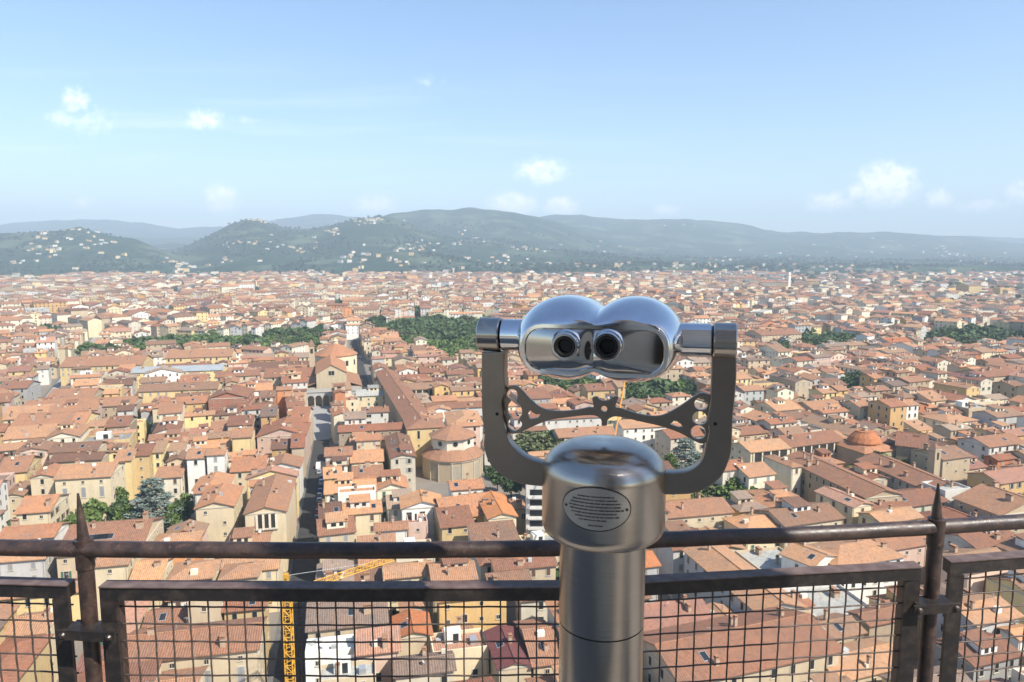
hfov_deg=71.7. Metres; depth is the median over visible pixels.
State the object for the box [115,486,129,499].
broadleaf tree
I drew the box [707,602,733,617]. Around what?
house
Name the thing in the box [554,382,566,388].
dark tree
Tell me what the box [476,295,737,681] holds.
tower viewer
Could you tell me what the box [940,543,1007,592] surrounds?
house
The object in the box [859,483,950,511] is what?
house
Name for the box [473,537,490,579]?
house
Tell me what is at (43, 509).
house
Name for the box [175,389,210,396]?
house
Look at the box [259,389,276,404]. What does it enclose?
house
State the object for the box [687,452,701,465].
dark tree
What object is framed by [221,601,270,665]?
house
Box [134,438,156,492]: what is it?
house
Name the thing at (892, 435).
house
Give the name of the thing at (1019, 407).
house
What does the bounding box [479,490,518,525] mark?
house
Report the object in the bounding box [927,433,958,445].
house
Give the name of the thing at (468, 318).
olive tree
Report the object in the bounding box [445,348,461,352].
broadleaf tree
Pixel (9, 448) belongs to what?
house
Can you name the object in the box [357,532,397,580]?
house
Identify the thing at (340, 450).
house
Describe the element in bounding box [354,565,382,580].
house
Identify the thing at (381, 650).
house
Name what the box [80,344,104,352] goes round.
dark tree
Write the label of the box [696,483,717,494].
broadleaf tree
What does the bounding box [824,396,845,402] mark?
house
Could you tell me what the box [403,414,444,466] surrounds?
house
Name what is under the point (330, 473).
house
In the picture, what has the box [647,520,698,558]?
house
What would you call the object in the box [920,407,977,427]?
house
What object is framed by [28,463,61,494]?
house
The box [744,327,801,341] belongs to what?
house
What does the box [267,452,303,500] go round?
house
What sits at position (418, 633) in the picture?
house
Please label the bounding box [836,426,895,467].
domed church
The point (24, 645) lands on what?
house
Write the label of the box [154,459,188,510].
house
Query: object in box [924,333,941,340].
dark tree
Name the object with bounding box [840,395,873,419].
house
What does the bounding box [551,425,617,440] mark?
house
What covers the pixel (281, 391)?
house
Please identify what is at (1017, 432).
house
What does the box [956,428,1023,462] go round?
house
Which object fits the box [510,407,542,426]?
house
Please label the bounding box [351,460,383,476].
house
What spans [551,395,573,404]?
house
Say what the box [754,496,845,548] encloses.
house
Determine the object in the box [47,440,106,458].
house
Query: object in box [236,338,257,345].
dark tree
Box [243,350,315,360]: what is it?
house
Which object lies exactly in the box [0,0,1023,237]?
sky
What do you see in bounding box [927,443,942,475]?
bell tower
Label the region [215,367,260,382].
house
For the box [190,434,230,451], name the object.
house
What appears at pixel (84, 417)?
house
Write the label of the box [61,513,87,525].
broadleaf tree
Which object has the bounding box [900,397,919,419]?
house
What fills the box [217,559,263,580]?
house
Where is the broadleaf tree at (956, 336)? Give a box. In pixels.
[944,332,969,342]
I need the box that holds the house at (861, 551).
[808,539,906,603]
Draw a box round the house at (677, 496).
[666,494,690,499]
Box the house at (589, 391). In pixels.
[579,380,615,400]
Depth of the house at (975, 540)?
186.20 m
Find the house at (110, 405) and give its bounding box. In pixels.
[24,393,142,419]
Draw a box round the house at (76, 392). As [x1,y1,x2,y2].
[47,386,104,398]
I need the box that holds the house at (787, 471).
[763,455,803,495]
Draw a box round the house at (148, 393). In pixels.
[137,380,222,402]
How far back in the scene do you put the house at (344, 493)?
221.29 m
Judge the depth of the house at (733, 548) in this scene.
192.81 m
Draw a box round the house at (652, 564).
[645,550,661,602]
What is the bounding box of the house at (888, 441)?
[874,430,895,448]
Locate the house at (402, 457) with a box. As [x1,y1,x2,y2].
[387,443,416,491]
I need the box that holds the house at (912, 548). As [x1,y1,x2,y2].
[871,536,925,584]
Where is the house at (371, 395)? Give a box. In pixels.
[356,384,383,410]
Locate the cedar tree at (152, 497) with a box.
[123,477,185,530]
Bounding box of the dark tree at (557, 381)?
[553,378,570,384]
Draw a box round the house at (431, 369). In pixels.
[418,363,447,375]
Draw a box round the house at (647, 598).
[645,595,652,602]
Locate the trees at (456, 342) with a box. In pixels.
[79,316,688,398]
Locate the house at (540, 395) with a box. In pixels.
[519,387,551,406]
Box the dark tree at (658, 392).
[651,390,665,397]
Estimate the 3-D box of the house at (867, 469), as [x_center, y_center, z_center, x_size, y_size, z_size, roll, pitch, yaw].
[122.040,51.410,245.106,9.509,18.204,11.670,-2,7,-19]
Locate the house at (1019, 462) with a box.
[999,458,1023,467]
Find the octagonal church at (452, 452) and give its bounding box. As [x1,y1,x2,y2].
[421,424,483,482]
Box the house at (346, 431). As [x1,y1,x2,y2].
[337,418,405,445]
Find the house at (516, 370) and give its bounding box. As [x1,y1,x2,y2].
[509,366,544,378]
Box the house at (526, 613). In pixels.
[516,575,547,621]
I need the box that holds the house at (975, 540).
[943,530,1015,550]
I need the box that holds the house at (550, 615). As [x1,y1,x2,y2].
[544,601,558,644]
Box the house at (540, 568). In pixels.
[488,557,558,579]
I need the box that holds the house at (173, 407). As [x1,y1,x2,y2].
[157,398,185,427]
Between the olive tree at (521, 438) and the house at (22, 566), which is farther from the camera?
the olive tree at (521, 438)
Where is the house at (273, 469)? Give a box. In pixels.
[244,462,299,517]
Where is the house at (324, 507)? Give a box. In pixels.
[318,497,342,518]
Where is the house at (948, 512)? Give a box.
[941,504,977,517]
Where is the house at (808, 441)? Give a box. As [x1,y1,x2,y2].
[764,428,845,458]
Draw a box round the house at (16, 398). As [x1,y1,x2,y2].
[0,388,20,405]
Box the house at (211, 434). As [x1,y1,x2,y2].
[187,428,231,441]
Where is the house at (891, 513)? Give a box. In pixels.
[856,504,924,523]
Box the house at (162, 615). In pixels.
[141,602,188,628]
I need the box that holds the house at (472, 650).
[430,625,488,680]
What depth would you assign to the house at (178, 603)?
158.65 m
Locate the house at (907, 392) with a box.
[882,386,918,400]
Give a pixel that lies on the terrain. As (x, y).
(146, 241)
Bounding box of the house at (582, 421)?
[543,407,600,431]
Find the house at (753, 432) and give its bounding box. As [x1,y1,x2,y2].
[738,422,769,441]
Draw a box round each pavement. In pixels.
[44,337,92,396]
[267,440,313,681]
[356,340,370,384]
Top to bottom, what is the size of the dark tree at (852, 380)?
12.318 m
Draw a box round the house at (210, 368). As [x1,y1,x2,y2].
[130,363,225,388]
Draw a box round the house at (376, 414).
[361,404,388,423]
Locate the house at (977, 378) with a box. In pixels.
[947,371,993,394]
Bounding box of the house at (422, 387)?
[391,380,451,395]
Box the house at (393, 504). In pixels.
[385,488,411,521]
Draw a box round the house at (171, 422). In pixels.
[152,416,183,433]
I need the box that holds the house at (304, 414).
[291,401,313,445]
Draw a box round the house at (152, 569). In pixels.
[129,558,172,607]
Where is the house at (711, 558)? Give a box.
[682,545,807,611]
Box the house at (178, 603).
[165,575,189,605]
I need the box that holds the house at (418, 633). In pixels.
[392,608,433,655]
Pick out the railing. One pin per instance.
(84, 549)
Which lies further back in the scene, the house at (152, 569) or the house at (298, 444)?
the house at (298, 444)
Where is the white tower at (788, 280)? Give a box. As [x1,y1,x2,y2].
[782,272,793,288]
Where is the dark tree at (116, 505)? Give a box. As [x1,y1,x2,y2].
[104,497,132,520]
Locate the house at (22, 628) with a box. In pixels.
[5,606,57,681]
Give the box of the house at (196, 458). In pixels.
[185,443,207,499]
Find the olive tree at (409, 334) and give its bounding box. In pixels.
[404,331,416,337]
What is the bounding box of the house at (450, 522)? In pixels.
[432,498,474,560]
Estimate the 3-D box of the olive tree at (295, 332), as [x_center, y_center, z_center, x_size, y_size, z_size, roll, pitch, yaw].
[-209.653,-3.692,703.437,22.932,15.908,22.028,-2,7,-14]
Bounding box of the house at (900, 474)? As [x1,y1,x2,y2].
[855,452,958,489]
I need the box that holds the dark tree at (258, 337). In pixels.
[248,334,267,342]
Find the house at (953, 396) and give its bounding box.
[916,386,976,402]
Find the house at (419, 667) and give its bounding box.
[393,646,456,681]
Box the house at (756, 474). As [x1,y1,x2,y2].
[734,457,776,489]
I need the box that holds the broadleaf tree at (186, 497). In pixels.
[178,492,193,514]
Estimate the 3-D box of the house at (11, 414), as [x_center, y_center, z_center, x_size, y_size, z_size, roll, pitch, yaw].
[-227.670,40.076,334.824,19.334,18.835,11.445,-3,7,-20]
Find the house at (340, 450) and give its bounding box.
[324,441,352,471]
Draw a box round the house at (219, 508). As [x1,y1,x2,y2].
[193,482,243,559]
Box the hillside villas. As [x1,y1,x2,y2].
[10,217,1017,273]
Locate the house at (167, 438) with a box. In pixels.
[154,437,175,442]
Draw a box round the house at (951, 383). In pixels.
[933,376,981,397]
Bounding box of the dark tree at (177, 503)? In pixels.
[172,499,190,520]
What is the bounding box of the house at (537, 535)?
[519,530,559,578]
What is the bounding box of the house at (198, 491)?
[193,483,214,503]
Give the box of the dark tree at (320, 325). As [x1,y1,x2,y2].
[312,323,323,329]
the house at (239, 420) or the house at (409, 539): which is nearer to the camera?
the house at (409, 539)
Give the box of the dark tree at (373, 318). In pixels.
[368,315,378,321]
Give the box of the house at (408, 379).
[395,376,421,382]
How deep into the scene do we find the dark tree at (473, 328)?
741.51 m
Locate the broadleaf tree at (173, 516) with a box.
[157,503,179,529]
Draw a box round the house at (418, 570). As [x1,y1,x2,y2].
[382,558,432,623]
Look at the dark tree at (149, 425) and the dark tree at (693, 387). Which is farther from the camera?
the dark tree at (693, 387)
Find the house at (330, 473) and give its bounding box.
[322,463,342,501]
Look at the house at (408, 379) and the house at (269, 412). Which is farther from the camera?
the house at (408, 379)
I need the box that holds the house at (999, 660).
[934,624,1023,681]
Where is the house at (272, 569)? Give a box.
[219,540,282,612]
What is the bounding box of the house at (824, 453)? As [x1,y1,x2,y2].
[812,448,845,466]
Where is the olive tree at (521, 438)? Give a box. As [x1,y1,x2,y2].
[514,430,543,443]
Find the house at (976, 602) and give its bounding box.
[936,592,1023,638]
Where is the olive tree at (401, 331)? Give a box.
[394,329,407,336]
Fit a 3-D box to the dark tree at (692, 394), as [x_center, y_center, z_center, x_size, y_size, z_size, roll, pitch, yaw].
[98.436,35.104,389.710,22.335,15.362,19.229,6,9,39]
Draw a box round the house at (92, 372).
[68,370,107,382]
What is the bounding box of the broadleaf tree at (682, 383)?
[673,381,691,391]
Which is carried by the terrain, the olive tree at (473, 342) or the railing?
the olive tree at (473, 342)
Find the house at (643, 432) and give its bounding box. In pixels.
[611,419,671,449]
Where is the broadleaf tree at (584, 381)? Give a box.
[564,379,597,390]
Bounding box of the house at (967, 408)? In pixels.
[948,400,985,416]
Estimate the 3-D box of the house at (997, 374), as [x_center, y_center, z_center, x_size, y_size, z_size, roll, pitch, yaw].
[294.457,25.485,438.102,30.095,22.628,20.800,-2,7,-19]
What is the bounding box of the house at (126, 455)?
[113,445,138,499]
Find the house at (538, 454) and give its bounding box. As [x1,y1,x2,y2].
[526,450,549,457]
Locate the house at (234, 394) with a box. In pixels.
[207,384,254,411]
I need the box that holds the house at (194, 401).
[172,391,208,411]
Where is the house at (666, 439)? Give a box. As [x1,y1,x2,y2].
[653,422,704,464]
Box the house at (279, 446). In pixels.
[270,436,291,456]
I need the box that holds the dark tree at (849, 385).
[846,383,855,388]
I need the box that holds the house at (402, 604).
[398,602,429,612]
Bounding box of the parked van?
[316,462,320,468]
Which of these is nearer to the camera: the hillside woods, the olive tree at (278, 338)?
the olive tree at (278, 338)
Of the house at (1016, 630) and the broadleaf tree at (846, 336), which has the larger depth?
the broadleaf tree at (846, 336)
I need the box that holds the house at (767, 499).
[753,489,790,507]
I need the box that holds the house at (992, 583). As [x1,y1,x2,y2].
[986,569,1023,623]
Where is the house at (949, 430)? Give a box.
[931,420,972,440]
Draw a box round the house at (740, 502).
[726,490,766,515]
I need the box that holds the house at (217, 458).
[205,443,228,473]
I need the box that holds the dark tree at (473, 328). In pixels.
[453,325,475,333]
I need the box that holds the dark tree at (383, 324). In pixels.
[375,322,393,326]
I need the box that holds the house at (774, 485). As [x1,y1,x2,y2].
[746,480,798,496]
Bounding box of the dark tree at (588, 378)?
[572,376,599,383]
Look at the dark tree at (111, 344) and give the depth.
608.50 m
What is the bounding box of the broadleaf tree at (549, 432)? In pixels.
[537,430,552,436]
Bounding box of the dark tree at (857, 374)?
[845,371,860,379]
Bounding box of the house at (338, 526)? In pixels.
[316,510,356,569]
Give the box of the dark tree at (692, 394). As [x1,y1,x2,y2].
[671,391,707,403]
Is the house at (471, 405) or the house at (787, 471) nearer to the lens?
the house at (787, 471)
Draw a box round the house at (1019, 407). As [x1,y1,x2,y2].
[1004,402,1023,412]
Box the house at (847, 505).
[814,485,875,523]
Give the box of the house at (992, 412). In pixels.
[972,404,1023,427]
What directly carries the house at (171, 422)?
on the terrain
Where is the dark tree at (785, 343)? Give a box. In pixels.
[779,340,789,347]
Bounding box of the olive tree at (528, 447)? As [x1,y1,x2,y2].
[518,442,548,451]
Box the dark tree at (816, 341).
[810,338,825,344]
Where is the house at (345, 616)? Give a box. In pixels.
[305,602,388,660]
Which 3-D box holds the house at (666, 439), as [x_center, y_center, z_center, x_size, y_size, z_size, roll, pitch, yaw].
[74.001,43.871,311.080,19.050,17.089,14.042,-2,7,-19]
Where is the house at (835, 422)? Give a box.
[799,413,861,439]
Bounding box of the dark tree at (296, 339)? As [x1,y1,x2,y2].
[287,336,305,342]
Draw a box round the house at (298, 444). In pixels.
[290,429,306,483]
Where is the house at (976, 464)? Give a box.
[967,452,988,471]
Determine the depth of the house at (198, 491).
226.55 m
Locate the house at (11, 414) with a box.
[1,403,55,422]
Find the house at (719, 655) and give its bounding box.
[643,606,843,681]
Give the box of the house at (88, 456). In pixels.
[48,445,108,464]
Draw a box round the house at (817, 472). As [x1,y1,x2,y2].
[782,450,904,501]
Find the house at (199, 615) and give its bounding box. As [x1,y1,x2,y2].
[187,601,224,622]
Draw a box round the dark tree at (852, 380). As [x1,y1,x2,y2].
[839,376,859,385]
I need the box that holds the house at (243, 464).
[229,449,268,508]
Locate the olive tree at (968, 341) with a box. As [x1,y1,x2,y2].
[959,335,977,343]
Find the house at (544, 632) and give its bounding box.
[513,618,558,676]
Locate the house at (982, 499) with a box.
[952,480,1023,533]
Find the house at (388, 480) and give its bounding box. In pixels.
[374,469,408,521]
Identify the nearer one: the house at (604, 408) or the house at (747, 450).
the house at (747, 450)
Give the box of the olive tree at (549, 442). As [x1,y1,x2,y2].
[523,433,563,449]
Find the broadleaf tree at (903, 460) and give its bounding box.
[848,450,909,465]
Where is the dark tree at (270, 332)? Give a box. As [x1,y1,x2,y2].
[262,327,280,335]
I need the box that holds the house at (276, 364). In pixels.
[248,358,308,367]
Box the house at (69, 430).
[44,420,89,442]
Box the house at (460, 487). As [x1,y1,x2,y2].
[447,473,484,495]
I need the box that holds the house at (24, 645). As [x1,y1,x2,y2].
[0,633,53,681]
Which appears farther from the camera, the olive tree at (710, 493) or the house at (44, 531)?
the olive tree at (710, 493)
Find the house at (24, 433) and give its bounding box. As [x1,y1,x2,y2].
[2,423,57,442]
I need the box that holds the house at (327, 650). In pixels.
[305,634,353,681]
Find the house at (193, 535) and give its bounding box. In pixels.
[154,525,204,565]
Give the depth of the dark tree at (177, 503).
232.55 m
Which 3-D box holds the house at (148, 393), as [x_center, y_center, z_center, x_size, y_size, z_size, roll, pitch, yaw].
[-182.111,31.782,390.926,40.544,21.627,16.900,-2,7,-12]
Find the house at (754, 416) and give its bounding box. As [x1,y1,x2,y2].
[741,409,772,424]
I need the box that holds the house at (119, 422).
[105,415,137,443]
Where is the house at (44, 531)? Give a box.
[0,518,69,539]
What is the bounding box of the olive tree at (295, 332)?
[291,329,309,336]
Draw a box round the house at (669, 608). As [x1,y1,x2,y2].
[644,594,714,630]
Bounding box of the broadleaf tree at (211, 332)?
[199,329,219,337]
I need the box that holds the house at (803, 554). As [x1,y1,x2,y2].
[778,542,837,567]
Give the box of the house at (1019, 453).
[1004,443,1023,463]
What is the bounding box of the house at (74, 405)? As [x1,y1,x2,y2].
[48,399,102,419]
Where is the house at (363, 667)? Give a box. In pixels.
[320,655,375,681]
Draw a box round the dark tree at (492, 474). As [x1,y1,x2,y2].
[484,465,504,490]
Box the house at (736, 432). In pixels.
[694,416,742,441]
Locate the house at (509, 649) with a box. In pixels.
[483,625,531,681]
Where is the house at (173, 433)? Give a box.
[147,428,188,441]
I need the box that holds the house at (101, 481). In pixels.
[52,458,126,520]
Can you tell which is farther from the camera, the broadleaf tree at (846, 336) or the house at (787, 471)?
the broadleaf tree at (846, 336)
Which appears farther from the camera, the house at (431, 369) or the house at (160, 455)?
the house at (431, 369)
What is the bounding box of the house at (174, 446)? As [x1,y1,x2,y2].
[167,441,191,456]
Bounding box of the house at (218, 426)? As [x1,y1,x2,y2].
[210,418,227,431]
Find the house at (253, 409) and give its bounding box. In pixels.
[239,402,273,433]
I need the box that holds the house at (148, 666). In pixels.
[129,659,207,681]
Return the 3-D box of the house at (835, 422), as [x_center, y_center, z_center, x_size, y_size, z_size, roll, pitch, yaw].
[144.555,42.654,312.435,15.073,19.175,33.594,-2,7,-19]
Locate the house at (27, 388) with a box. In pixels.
[0,376,41,405]
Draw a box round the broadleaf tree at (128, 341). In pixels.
[121,339,133,345]
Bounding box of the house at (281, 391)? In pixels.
[276,384,292,416]
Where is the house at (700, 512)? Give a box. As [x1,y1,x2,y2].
[665,493,734,528]
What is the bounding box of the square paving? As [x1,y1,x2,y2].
[312,405,331,439]
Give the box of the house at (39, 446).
[13,438,58,466]
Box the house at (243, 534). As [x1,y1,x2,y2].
[229,526,272,541]
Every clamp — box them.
[57,619,121,642]
[913,594,960,614]
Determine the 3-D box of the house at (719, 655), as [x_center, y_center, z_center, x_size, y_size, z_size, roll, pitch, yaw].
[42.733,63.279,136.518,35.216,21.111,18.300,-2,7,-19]
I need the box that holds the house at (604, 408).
[601,403,628,426]
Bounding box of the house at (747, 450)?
[729,434,791,462]
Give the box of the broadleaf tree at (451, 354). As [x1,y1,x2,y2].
[448,351,457,356]
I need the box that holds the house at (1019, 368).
[1007,365,1023,371]
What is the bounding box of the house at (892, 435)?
[886,431,903,438]
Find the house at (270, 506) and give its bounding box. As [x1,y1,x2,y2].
[243,473,295,571]
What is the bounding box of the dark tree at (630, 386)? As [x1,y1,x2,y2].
[625,382,641,393]
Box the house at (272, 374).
[263,366,315,395]
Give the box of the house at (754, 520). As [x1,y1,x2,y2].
[722,506,779,548]
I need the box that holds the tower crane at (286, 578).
[269,559,394,681]
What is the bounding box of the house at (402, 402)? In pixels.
[374,368,431,422]
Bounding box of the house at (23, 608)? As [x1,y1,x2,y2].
[0,573,80,620]
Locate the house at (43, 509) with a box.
[13,487,70,524]
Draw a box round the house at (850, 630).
[814,608,867,643]
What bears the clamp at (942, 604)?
attached to the railing
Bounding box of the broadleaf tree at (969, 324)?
[964,323,981,327]
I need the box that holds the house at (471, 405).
[424,399,483,431]
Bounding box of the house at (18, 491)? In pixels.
[8,480,31,518]
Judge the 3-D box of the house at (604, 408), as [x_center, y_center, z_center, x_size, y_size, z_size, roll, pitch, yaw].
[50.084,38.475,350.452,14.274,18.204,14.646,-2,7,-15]
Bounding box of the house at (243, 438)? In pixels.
[230,424,255,451]
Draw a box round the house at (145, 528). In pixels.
[55,511,164,577]
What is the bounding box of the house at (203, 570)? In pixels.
[166,558,221,579]
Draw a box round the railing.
[0,483,1023,681]
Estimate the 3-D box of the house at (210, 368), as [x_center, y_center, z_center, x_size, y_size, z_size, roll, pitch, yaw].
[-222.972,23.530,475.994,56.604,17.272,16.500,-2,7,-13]
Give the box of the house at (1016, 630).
[997,623,1023,650]
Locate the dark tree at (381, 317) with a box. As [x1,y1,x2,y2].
[377,315,385,320]
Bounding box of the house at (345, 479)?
[323,472,376,501]
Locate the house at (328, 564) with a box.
[315,559,353,580]
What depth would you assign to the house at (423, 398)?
372.31 m
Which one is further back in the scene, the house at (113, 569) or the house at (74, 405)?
the house at (74, 405)
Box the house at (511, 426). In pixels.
[509,422,517,439]
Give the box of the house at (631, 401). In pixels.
[619,397,657,411]
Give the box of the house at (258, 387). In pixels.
[238,381,272,395]
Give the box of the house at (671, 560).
[658,525,690,598]
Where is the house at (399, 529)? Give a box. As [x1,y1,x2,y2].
[373,516,408,541]
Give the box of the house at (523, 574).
[485,569,531,626]
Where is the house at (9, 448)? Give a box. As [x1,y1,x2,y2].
[0,439,26,456]
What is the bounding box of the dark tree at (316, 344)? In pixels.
[305,340,322,351]
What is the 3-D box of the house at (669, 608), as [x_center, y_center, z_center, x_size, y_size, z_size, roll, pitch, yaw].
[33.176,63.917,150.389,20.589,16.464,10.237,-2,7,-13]
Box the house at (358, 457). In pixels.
[350,444,383,465]
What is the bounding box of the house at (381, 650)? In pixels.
[355,625,401,681]
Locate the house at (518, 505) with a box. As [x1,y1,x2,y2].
[508,497,524,534]
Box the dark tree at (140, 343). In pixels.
[139,338,157,345]
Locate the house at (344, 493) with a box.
[338,485,375,502]
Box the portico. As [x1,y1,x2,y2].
[306,387,359,406]
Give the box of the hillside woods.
[0,215,1023,276]
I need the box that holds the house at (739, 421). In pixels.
[732,416,754,426]
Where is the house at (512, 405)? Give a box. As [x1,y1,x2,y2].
[508,395,517,421]
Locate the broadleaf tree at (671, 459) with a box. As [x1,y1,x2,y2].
[662,453,677,468]
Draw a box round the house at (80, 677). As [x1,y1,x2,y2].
[77,661,105,681]
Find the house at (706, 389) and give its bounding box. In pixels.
[699,386,736,400]
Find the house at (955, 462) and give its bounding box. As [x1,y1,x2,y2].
[910,443,972,479]
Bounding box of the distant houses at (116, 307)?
[0,269,1023,681]
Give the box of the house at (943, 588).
[920,582,972,594]
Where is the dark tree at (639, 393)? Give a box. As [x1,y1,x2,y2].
[625,389,658,398]
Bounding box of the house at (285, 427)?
[256,416,310,466]
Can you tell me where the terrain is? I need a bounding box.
[0,207,1023,681]
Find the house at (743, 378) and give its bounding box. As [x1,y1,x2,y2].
[708,371,752,384]
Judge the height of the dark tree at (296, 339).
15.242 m
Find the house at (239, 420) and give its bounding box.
[226,409,257,448]
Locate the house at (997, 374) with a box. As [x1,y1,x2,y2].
[957,366,1014,381]
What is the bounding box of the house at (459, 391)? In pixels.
[449,382,481,396]
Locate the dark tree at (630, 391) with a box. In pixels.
[627,388,644,393]
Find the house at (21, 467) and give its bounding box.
[0,452,42,482]
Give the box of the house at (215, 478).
[191,471,234,519]
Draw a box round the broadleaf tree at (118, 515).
[113,504,142,519]
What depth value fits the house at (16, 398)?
383.18 m
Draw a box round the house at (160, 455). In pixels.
[152,439,172,477]
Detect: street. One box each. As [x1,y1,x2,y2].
[46,337,98,396]
[273,439,329,681]
[350,340,368,388]
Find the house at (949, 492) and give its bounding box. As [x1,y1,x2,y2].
[921,479,970,507]
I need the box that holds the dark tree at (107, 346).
[102,345,120,349]
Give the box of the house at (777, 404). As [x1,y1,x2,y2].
[752,397,801,414]
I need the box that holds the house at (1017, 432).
[998,424,1023,439]
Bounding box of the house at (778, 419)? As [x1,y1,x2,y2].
[758,412,798,430]
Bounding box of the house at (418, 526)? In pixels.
[406,510,427,539]
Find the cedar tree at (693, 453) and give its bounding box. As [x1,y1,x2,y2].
[671,438,701,468]
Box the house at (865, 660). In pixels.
[826,638,892,681]
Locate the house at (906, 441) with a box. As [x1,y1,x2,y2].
[895,428,928,461]
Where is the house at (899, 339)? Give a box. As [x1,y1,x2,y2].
[876,335,911,343]
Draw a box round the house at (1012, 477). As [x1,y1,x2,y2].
[967,465,1023,494]
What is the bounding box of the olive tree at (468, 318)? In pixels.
[461,315,475,321]
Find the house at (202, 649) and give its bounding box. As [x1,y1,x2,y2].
[127,616,267,681]
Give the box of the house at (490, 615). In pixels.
[437,574,505,632]
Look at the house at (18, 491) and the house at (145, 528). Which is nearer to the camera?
the house at (145, 528)
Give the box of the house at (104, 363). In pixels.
[59,352,153,385]
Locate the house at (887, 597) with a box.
[866,585,922,658]
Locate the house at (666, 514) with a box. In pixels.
[646,508,670,549]
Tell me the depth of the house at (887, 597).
162.50 m
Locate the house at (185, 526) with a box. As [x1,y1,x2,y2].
[166,519,209,559]
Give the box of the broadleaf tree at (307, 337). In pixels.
[301,335,318,341]
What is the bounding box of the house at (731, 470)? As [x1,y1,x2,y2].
[714,459,744,485]
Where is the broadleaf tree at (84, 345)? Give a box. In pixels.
[74,341,95,354]
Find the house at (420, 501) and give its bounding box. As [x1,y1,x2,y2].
[399,489,441,540]
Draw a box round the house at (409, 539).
[396,537,434,562]
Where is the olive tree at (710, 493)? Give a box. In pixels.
[691,486,726,497]
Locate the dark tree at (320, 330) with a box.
[313,328,328,332]
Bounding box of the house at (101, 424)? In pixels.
[87,416,107,431]
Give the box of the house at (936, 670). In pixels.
[877,665,972,681]
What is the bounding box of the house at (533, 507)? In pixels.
[525,484,545,533]
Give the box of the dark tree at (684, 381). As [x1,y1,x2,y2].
[678,378,691,383]
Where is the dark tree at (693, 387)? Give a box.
[687,383,696,392]
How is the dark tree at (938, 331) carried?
on the terrain
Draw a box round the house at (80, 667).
[76,645,103,672]
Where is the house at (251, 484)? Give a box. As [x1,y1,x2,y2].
[248,477,264,495]
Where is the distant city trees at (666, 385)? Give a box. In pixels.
[0,271,1023,614]
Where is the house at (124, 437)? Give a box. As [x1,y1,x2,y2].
[81,431,135,448]
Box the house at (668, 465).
[663,461,673,468]
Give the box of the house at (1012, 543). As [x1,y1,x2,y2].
[995,533,1023,550]
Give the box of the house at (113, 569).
[95,558,133,620]
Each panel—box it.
[0,576,78,681]
[98,561,921,681]
[937,550,1023,681]
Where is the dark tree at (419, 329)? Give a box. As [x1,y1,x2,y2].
[415,327,428,334]
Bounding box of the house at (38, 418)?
[9,409,77,426]
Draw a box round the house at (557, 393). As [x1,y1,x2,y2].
[549,388,577,398]
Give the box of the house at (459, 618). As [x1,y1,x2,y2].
[440,616,473,631]
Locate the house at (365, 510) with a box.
[342,493,382,541]
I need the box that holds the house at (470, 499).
[433,486,498,522]
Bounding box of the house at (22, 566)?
[0,533,57,577]
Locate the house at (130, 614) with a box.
[100,601,156,644]
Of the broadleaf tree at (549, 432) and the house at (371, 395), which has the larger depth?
the house at (371, 395)
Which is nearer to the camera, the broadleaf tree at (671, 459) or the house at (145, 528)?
the house at (145, 528)
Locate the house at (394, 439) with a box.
[384,431,412,469]
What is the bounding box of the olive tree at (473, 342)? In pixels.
[470,337,475,347]
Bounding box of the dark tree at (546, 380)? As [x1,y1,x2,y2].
[532,376,556,384]
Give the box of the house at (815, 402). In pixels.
[798,394,846,412]
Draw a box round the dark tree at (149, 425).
[146,421,152,435]
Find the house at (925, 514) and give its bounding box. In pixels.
[919,511,946,519]
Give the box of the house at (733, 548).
[699,526,746,552]
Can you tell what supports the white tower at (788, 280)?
on the terrain
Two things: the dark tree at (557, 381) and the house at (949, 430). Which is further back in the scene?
the dark tree at (557, 381)
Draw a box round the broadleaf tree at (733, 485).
[712,477,757,499]
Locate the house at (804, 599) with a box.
[790,589,815,612]
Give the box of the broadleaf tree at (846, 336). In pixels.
[838,334,854,341]
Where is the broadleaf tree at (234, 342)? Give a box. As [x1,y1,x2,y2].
[230,340,240,347]
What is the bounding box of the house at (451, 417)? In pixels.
[444,406,482,448]
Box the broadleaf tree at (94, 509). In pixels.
[74,497,109,521]
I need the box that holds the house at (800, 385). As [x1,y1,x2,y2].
[768,370,812,399]
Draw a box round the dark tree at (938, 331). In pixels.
[937,329,957,332]
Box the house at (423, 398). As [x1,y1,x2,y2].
[414,393,431,405]
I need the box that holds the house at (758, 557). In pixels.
[735,546,790,587]
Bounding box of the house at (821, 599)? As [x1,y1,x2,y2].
[783,585,868,616]
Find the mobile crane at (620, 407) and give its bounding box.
[615,382,624,434]
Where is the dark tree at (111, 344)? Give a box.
[105,343,118,346]
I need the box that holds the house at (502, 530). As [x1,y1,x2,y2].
[466,519,519,559]
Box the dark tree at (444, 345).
[435,343,449,348]
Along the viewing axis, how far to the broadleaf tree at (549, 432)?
309.60 m
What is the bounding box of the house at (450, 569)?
[426,558,478,632]
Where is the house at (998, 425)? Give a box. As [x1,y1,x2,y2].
[974,421,1009,435]
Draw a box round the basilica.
[307,338,361,388]
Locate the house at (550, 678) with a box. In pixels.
[524,664,558,681]
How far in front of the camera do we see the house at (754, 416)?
328.09 m
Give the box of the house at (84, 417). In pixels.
[71,408,99,424]
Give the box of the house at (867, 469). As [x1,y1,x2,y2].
[847,461,888,485]
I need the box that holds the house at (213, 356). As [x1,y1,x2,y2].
[165,346,236,363]
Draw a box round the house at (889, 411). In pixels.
[867,396,907,430]
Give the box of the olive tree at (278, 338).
[269,335,289,342]
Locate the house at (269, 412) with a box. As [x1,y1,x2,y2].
[259,402,279,426]
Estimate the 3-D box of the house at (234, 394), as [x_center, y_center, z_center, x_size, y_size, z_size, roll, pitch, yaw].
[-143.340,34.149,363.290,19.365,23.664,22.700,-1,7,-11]
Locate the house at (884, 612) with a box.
[846,597,895,643]

